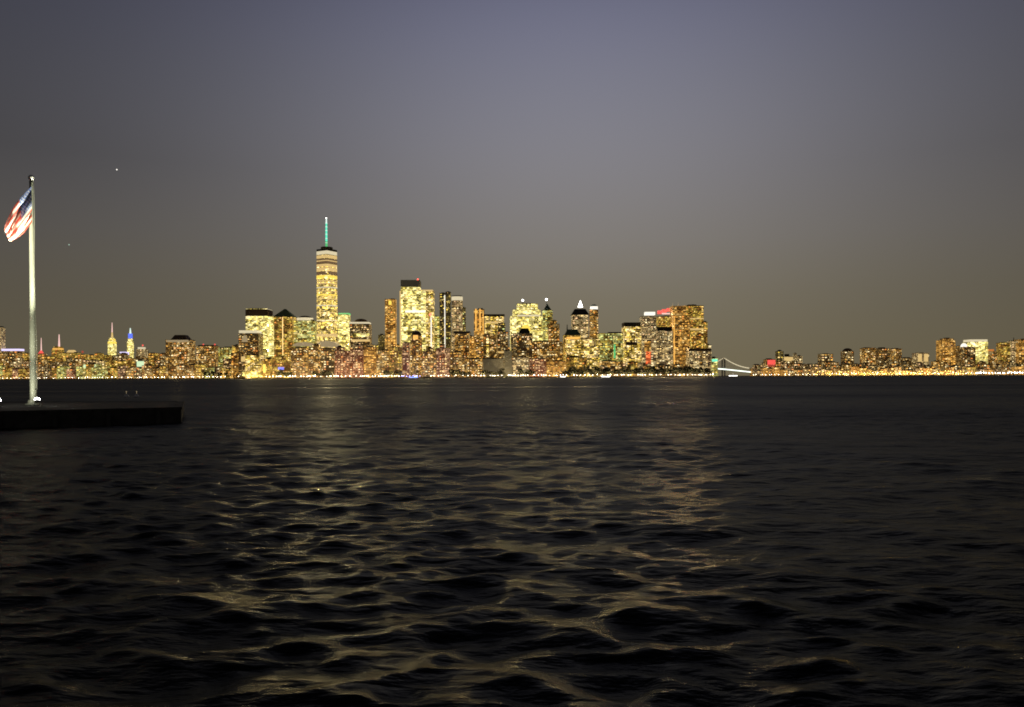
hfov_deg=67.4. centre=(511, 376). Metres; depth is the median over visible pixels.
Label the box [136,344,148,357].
office tower
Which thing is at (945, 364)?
apartment block
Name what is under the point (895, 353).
apartment tower
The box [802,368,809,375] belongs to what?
office block
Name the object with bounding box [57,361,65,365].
apartment block
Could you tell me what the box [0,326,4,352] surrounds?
skyscraper
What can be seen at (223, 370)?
apartment block
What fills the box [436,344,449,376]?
apartment block
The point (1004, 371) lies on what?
apartment block
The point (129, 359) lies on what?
apartment block
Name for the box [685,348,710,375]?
office block
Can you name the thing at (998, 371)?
office block
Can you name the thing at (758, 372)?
apartment block
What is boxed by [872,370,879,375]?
apartment block
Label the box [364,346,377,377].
apartment block
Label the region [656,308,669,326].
office tower
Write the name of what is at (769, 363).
office block
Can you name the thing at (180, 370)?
building
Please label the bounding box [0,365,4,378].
building
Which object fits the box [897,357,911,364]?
apartment block
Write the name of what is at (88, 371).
building
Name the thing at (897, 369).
apartment block
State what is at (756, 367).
office block
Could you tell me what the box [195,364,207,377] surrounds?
office block
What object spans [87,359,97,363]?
office block
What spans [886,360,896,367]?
building
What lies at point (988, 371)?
building
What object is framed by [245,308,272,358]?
office tower
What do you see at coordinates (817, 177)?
sky
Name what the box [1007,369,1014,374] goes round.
building
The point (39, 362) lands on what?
apartment block
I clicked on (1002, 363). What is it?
apartment block
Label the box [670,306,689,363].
office tower
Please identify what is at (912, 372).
building
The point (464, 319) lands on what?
office tower
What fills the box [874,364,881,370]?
building
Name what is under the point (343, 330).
office block
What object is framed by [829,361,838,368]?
apartment block
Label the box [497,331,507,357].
apartment tower
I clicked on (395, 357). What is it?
apartment block
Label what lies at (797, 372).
apartment block
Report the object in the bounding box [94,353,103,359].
apartment block
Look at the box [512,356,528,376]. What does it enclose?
apartment block
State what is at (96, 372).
office block
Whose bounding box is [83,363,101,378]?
office block
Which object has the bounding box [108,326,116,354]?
skyscraper
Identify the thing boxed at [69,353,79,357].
office block
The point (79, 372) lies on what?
office block
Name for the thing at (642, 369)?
waterfront tree
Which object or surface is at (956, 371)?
apartment block
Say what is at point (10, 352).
office tower
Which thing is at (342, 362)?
apartment block
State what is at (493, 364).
storehouse
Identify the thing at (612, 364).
office block
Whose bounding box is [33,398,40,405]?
floodlight
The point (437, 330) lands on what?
apartment tower
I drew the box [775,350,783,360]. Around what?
office tower
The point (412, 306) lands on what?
office tower
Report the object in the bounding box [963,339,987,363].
office tower
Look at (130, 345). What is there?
skyscraper
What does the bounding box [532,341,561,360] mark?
office block
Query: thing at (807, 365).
apartment block
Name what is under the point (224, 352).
apartment tower
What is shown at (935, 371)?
office block
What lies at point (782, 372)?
building
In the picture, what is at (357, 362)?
apartment block
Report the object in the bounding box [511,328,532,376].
office tower
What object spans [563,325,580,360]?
office block
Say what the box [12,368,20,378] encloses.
apartment block
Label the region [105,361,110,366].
office block
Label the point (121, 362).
office block
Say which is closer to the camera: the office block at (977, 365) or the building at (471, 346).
the building at (471, 346)
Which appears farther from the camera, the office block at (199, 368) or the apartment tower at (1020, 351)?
the apartment tower at (1020, 351)
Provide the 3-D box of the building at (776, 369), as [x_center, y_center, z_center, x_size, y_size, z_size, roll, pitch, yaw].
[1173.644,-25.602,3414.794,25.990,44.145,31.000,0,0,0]
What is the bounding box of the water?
[0,375,1023,706]
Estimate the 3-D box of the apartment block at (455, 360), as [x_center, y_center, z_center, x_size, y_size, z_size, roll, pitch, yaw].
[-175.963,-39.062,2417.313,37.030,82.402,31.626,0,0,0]
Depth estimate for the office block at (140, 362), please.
3500.00 m
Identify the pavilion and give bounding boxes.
[292,342,313,347]
[318,341,340,347]
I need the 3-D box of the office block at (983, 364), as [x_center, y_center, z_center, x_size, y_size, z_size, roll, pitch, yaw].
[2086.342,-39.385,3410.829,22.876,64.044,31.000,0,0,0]
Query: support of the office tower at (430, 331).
on the ground
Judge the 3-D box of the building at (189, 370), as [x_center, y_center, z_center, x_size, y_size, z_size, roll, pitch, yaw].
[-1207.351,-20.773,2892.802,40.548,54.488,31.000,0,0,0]
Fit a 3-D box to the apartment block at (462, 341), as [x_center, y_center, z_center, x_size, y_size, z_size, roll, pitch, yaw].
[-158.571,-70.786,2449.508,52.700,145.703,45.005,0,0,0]
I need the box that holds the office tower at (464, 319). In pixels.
[463,307,465,330]
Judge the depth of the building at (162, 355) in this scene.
3972.28 m
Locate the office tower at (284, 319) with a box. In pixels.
[273,309,296,355]
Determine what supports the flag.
hanging from the flagpole
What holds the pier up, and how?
in the water
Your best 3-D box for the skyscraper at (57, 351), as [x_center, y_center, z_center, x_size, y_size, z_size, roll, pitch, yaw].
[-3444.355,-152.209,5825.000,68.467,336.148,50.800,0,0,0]
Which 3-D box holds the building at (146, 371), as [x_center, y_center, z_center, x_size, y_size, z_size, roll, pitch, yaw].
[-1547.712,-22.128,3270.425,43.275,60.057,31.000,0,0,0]
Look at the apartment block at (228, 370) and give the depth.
2551.75 m
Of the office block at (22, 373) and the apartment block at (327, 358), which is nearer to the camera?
the apartment block at (327, 358)
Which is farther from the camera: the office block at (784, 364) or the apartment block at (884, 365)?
the office block at (784, 364)
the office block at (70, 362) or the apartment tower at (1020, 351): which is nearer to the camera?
the apartment tower at (1020, 351)
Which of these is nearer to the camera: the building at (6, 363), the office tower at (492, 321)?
the office tower at (492, 321)
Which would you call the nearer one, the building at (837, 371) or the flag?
the flag
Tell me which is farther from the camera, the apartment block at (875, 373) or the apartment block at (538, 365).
the apartment block at (875, 373)
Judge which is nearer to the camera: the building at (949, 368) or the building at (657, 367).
the building at (657, 367)
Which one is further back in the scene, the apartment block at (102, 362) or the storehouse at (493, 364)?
the apartment block at (102, 362)
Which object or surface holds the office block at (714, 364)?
on the ground
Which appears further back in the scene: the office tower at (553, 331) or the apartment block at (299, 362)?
the office tower at (553, 331)
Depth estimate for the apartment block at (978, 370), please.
3188.20 m
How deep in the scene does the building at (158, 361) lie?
3420.53 m
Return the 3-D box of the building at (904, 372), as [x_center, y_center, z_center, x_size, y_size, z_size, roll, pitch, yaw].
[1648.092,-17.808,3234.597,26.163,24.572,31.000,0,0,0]
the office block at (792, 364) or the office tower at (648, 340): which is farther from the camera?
the office block at (792, 364)
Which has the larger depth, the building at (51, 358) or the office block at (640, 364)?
the building at (51, 358)
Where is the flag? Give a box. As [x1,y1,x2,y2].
[4,187,31,240]
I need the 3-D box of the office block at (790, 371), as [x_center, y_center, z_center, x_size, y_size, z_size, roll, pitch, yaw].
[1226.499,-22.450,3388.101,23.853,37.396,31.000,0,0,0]
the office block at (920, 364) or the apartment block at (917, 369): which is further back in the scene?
the office block at (920, 364)
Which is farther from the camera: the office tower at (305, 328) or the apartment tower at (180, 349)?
the apartment tower at (180, 349)
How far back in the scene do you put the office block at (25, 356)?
5185.60 m
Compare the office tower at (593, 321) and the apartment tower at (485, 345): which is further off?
the office tower at (593, 321)
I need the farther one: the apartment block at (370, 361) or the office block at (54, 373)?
the office block at (54, 373)
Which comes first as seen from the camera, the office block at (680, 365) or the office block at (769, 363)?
the office block at (680, 365)
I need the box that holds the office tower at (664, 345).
[656,327,672,365]
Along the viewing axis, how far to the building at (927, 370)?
3210.85 m
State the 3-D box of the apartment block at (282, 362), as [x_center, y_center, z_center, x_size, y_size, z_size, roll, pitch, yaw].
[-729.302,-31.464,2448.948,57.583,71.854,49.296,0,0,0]
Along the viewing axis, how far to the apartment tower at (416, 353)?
2442.83 m
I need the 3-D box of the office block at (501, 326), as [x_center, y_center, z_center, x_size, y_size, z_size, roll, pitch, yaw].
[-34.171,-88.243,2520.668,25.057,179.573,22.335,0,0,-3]
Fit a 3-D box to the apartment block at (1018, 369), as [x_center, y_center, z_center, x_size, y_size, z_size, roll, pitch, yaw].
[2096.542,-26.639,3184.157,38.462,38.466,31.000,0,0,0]
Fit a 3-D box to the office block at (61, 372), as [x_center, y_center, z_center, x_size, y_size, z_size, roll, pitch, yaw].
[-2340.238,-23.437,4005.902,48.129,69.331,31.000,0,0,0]
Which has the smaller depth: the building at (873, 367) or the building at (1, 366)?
the building at (873, 367)
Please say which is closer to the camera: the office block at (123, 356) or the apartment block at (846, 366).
the apartment block at (846, 366)
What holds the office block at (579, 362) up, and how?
on the ground
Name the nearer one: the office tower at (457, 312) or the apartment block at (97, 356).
the office tower at (457, 312)
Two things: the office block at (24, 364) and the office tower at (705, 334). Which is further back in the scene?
the office block at (24, 364)
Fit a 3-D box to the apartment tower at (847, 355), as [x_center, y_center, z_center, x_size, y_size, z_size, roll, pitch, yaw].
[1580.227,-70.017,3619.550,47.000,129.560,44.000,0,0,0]
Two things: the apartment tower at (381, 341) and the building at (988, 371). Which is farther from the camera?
the building at (988, 371)
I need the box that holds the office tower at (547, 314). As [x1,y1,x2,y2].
[542,299,552,340]
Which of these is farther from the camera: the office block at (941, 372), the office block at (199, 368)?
the office block at (941, 372)
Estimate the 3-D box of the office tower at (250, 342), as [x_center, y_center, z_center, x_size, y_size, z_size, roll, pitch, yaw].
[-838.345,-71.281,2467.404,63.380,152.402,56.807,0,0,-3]
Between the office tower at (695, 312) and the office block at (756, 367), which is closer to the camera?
the office tower at (695, 312)
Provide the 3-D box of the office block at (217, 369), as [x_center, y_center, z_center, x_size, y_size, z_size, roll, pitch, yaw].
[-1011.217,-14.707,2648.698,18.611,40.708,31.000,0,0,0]
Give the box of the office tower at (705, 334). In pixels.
[704,321,707,347]
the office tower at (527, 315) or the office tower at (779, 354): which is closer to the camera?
the office tower at (527, 315)
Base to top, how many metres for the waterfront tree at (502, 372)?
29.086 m
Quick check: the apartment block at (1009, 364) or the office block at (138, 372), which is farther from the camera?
the apartment block at (1009, 364)
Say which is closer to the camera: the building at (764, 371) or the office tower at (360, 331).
the office tower at (360, 331)
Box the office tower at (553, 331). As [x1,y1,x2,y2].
[548,320,559,341]
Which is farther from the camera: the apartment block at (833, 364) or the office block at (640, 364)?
the apartment block at (833, 364)
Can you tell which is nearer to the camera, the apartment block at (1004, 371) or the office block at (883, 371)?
the apartment block at (1004, 371)
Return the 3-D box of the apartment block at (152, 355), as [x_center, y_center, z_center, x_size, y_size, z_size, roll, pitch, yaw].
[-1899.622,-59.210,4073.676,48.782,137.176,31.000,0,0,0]
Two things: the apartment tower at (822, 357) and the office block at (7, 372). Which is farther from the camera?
the office block at (7, 372)
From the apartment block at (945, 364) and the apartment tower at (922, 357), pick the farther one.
the apartment tower at (922, 357)
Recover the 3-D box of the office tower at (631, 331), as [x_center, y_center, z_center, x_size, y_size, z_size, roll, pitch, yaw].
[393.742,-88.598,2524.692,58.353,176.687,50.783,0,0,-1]
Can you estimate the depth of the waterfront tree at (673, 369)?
2385.21 m
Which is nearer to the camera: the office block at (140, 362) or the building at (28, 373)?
the office block at (140, 362)
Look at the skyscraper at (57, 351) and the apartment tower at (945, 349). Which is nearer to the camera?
the apartment tower at (945, 349)
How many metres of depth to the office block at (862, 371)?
3237.30 m
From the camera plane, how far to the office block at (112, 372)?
3566.79 m
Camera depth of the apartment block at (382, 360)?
2405.00 m
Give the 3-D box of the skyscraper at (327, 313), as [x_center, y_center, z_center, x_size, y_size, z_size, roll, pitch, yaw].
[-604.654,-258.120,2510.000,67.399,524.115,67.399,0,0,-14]
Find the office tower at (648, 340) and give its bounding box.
[640,312,655,365]
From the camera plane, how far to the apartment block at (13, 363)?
4723.99 m
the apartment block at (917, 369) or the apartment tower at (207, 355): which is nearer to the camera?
the apartment tower at (207, 355)
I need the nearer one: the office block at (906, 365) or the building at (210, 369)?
the building at (210, 369)
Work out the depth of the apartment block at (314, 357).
2402.00 m
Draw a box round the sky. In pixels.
[0,0,1023,375]
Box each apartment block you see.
[5,356,14,360]
[10,361,16,367]
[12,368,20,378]
[36,359,46,366]
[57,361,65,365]
[87,354,93,359]
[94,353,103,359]
[96,360,105,366]
[102,355,113,361]
[111,360,119,366]
[126,367,133,378]
[127,357,133,366]
[131,360,135,366]
[148,353,159,358]
[220,367,227,377]
[226,368,230,377]
[231,352,238,377]
[232,345,238,352]
[242,354,264,377]
[261,357,271,377]
[272,355,290,377]
[291,347,307,377]
[308,343,322,377]
[321,347,334,377]
[335,346,349,377]
[349,344,363,377]
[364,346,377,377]
[376,349,388,377]
[389,346,401,377]
[402,342,409,377]
[422,346,435,376]
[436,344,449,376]
[450,351,461,376]
[453,331,470,358]
[462,358,482,376]
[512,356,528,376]
[529,358,545,376]
[546,360,566,376]
[627,361,637,376]
[646,366,655,376]
[755,370,761,375]
[793,369,801,375]
[804,364,813,367]
[826,369,833,375]
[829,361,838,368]
[842,370,849,375]
[844,364,850,369]
[859,363,868,367]
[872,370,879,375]
[879,363,888,367]
[884,367,893,374]
[891,366,901,374]
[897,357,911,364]
[913,367,922,374]
[943,362,950,369]
[951,365,960,368]
[954,369,961,374]
[976,368,984,374]
[997,360,1005,367]
[998,367,1006,374]
[1006,361,1013,368]
[1011,366,1023,374]
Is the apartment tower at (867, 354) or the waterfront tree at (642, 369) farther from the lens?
the apartment tower at (867, 354)
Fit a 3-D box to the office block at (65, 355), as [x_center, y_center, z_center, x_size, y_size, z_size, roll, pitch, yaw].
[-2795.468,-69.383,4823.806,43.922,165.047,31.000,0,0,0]
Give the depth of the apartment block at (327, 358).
2408.00 m
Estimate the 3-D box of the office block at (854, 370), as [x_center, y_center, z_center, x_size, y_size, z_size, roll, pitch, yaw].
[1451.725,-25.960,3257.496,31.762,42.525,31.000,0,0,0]
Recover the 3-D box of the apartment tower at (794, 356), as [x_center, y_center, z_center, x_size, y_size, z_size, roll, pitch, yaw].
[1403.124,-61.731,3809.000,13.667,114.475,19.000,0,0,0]
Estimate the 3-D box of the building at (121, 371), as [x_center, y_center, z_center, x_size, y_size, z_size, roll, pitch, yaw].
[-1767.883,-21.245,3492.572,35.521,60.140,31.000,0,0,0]
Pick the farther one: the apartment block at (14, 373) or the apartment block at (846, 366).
the apartment block at (14, 373)
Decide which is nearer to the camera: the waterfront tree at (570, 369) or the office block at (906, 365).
the waterfront tree at (570, 369)
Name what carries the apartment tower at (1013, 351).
on the ground
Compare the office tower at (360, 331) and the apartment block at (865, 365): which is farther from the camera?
the apartment block at (865, 365)
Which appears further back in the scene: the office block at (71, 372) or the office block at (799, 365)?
the office block at (71, 372)
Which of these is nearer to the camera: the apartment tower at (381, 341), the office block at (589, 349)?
the office block at (589, 349)
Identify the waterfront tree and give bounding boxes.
[500,368,505,376]
[569,366,576,376]
[583,365,588,373]
[621,366,627,376]
[626,364,632,373]
[638,366,644,373]
[670,366,677,373]
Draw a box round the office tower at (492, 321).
[484,314,504,357]
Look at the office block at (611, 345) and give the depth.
2490.00 m
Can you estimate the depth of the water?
15.64 m
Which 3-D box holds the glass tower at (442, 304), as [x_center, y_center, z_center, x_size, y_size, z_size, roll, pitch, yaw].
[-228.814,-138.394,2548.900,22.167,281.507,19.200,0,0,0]
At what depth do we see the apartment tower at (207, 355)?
2900.00 m
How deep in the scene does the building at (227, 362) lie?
2845.40 m
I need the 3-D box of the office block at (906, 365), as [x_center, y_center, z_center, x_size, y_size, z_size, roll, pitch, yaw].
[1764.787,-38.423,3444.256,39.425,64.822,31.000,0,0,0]
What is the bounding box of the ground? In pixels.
[173,375,1001,378]
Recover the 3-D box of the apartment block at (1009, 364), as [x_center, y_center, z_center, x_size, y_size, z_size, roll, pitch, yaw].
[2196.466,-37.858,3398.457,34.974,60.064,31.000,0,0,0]
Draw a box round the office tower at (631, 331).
[622,322,640,361]
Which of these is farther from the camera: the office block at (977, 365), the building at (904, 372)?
the office block at (977, 365)
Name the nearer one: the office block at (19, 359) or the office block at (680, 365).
the office block at (680, 365)
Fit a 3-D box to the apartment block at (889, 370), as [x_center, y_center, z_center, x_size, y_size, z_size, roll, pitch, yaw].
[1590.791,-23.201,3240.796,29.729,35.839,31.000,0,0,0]
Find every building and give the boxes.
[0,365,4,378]
[3,360,11,366]
[27,367,36,378]
[45,356,56,362]
[77,354,88,358]
[86,364,94,378]
[102,366,110,378]
[118,365,128,378]
[142,364,154,378]
[152,367,158,378]
[154,357,162,367]
[157,353,165,357]
[177,364,184,377]
[184,364,194,377]
[205,367,214,377]
[223,358,230,367]
[470,335,473,357]
[654,364,663,376]
[664,365,673,376]
[761,367,767,375]
[772,366,779,375]
[779,369,786,375]
[833,368,843,375]
[869,365,876,369]
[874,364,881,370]
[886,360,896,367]
[902,370,907,374]
[908,370,915,374]
[911,363,916,369]
[923,367,932,374]
[931,360,943,370]
[945,366,953,374]
[957,363,969,367]
[963,366,975,374]
[985,369,993,374]
[986,364,995,368]
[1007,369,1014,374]
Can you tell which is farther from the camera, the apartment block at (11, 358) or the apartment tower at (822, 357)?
the apartment block at (11, 358)
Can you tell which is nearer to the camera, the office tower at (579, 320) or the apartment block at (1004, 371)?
the office tower at (579, 320)
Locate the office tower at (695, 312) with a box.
[685,304,703,347]
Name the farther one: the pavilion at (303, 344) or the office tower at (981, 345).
the office tower at (981, 345)
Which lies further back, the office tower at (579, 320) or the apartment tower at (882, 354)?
the apartment tower at (882, 354)
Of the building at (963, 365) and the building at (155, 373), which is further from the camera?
the building at (963, 365)
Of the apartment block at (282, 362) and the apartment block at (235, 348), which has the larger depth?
the apartment block at (235, 348)
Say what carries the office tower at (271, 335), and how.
on the ground
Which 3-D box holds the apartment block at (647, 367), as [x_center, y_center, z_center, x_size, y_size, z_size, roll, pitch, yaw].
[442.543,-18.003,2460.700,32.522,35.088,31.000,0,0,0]
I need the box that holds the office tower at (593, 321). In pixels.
[589,304,597,338]
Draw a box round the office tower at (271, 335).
[269,315,273,357]
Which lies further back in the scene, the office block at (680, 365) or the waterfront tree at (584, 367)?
the office block at (680, 365)
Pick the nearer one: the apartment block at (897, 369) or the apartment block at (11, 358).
the apartment block at (897, 369)
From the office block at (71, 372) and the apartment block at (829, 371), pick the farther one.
the office block at (71, 372)
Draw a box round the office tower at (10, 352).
[1,349,24,356]
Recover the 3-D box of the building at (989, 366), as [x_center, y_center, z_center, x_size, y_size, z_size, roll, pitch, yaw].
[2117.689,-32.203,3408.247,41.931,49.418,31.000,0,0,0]
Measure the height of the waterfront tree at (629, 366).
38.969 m
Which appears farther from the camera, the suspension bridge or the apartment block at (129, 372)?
the suspension bridge
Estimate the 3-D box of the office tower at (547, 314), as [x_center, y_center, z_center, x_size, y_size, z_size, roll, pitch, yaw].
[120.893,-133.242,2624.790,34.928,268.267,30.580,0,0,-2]
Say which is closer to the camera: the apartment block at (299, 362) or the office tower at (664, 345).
the apartment block at (299, 362)
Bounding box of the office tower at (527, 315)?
[510,299,541,349]
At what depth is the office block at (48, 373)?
4104.62 m
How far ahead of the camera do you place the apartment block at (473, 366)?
2400.00 m
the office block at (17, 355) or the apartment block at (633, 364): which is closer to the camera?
the apartment block at (633, 364)
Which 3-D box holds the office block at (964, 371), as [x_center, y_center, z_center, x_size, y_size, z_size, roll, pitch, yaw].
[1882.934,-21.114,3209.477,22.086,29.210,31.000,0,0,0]
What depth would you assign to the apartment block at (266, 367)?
2425.00 m
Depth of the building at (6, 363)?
4789.66 m
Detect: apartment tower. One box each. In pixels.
[166,335,194,378]
[196,344,219,366]
[218,347,231,366]
[378,334,384,349]
[385,298,396,349]
[410,330,421,377]
[434,316,439,350]
[476,334,496,358]
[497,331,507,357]
[793,353,796,360]
[797,355,801,362]
[818,353,832,362]
[840,348,853,364]
[860,347,875,365]
[876,347,889,363]
[890,348,901,360]
[912,352,928,364]
[936,338,955,364]
[956,343,975,364]
[988,349,996,363]
[996,342,1009,360]
[1007,337,1017,362]
[1014,339,1023,362]
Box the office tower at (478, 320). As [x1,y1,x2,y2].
[474,308,483,357]
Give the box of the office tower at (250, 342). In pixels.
[238,330,262,377]
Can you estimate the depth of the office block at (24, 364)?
4613.08 m
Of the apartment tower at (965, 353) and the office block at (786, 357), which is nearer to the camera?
the apartment tower at (965, 353)
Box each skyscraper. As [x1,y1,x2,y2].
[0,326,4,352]
[51,334,63,357]
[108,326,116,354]
[127,328,133,357]
[316,218,337,342]
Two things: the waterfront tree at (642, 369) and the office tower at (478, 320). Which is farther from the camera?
the office tower at (478, 320)
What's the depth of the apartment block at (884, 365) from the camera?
3437.90 m
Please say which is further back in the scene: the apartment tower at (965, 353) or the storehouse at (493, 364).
the apartment tower at (965, 353)
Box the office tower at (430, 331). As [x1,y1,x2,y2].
[426,290,434,350]
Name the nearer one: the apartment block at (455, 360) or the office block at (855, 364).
the apartment block at (455, 360)
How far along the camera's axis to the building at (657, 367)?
2448.70 m
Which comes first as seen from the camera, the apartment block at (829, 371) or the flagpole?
the flagpole
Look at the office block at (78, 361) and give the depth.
4120.27 m
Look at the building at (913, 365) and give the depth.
3425.51 m
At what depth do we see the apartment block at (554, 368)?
2405.00 m
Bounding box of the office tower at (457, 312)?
[452,295,462,351]
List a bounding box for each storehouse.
[483,358,503,376]
[504,349,511,376]
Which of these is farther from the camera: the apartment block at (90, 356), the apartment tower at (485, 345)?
the apartment block at (90, 356)
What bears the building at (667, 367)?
on the ground
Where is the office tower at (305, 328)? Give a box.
[294,316,316,343]
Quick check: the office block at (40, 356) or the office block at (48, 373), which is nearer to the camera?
the office block at (48, 373)
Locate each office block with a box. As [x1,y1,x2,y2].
[0,353,6,361]
[2,366,14,378]
[15,353,21,360]
[17,357,23,367]
[18,368,26,378]
[21,361,29,368]
[22,353,29,360]
[36,353,46,359]
[37,366,47,378]
[44,361,53,367]
[44,368,51,378]
[52,367,56,378]
[57,366,68,378]
[62,352,68,360]
[66,357,77,368]
[67,368,75,378]
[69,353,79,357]
[75,358,83,367]
[76,366,82,378]
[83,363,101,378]
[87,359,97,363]
[91,367,101,378]
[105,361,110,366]
[108,367,117,378]
[118,353,127,360]
[118,360,126,365]
[134,367,141,378]
[136,359,148,366]
[159,365,165,378]
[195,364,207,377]
[214,367,222,377]
[338,313,350,350]
[498,322,504,330]
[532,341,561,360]
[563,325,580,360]
[565,339,599,376]
[565,356,586,376]
[597,332,622,360]
[599,360,625,376]
[625,361,642,376]
[673,363,687,375]
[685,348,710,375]
[711,357,717,375]
[752,364,761,375]
[763,358,775,368]
[768,368,773,375]
[780,361,788,369]
[782,354,792,360]
[786,367,793,375]
[789,361,796,369]
[796,363,803,368]
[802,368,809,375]
[809,366,820,375]
[819,361,828,369]
[819,369,826,375]
[849,366,859,375]
[851,363,861,367]
[859,367,866,375]
[867,368,871,375]
[878,368,886,374]
[899,361,911,369]
[916,362,923,367]
[932,368,939,374]
[939,370,947,374]
[958,368,966,374]
[972,363,980,367]
[977,361,985,368]
[992,368,1001,374]
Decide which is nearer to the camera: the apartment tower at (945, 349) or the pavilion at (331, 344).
the pavilion at (331, 344)
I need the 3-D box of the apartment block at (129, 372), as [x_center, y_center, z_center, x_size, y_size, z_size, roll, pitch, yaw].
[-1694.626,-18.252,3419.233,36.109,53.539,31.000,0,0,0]
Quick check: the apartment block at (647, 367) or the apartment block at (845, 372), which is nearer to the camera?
the apartment block at (647, 367)
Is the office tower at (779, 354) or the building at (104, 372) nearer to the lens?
the building at (104, 372)
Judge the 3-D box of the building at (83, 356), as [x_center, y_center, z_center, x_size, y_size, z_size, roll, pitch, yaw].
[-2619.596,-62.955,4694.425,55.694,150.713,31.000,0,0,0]
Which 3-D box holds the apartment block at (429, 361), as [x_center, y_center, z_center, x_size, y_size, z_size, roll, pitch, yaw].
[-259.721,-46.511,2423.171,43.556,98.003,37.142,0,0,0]
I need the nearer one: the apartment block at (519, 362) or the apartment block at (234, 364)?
the apartment block at (519, 362)
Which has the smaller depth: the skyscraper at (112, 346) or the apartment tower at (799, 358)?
the apartment tower at (799, 358)
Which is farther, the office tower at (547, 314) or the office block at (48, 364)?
the office block at (48, 364)
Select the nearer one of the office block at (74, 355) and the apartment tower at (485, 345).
the apartment tower at (485, 345)
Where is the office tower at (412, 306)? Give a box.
[400,279,425,350]
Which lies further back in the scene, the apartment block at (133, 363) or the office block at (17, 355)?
the office block at (17, 355)
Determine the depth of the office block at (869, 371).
3234.19 m
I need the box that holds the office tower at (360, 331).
[349,319,371,348]
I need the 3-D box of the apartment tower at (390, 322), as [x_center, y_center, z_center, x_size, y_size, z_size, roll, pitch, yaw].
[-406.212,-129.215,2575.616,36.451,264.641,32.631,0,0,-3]
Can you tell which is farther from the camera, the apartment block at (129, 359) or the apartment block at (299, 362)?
the apartment block at (129, 359)
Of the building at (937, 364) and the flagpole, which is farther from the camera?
the building at (937, 364)
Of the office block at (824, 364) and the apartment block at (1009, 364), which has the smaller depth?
the apartment block at (1009, 364)
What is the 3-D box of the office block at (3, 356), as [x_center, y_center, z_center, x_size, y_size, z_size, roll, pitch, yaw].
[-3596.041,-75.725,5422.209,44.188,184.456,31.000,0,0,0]
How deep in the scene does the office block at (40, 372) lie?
4175.15 m
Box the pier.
[0,401,184,427]
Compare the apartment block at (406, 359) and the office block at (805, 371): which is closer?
the apartment block at (406, 359)
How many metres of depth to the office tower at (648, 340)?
2480.00 m
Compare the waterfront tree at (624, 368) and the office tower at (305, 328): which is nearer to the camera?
the waterfront tree at (624, 368)
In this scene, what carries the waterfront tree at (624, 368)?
on the ground
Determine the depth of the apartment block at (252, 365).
2430.00 m
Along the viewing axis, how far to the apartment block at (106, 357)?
4478.02 m
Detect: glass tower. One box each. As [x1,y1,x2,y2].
[439,292,446,347]
[445,291,450,351]
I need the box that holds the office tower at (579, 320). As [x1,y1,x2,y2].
[570,301,588,338]
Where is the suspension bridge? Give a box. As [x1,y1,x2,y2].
[718,358,750,376]
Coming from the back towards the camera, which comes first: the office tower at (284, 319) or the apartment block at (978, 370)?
the apartment block at (978, 370)
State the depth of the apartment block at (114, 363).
3816.98 m
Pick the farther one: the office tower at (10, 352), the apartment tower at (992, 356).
the office tower at (10, 352)
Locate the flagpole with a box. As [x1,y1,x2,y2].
[25,175,41,404]
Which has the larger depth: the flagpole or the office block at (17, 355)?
the office block at (17, 355)
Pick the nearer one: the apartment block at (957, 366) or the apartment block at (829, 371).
the apartment block at (829, 371)
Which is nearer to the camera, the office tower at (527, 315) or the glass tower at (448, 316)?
the glass tower at (448, 316)
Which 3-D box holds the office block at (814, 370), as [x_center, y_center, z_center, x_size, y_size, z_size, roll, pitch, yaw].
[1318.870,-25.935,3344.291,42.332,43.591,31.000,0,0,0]
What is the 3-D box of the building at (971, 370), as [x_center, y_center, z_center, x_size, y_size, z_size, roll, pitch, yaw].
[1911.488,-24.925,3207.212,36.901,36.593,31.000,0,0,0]
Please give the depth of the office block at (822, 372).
3308.25 m
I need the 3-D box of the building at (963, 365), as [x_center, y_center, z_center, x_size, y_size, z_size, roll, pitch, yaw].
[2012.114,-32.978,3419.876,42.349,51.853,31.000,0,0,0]
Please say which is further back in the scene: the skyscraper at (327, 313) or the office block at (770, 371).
the office block at (770, 371)
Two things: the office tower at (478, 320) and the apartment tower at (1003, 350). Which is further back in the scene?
the apartment tower at (1003, 350)
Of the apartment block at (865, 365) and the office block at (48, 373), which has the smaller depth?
the apartment block at (865, 365)
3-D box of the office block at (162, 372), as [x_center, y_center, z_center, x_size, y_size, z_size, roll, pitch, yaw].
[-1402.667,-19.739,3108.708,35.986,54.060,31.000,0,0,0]
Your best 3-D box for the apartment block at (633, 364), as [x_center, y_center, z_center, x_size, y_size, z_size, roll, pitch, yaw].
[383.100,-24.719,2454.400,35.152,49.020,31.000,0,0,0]
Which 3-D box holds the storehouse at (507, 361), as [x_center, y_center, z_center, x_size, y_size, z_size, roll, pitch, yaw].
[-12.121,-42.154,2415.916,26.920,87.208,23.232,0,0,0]

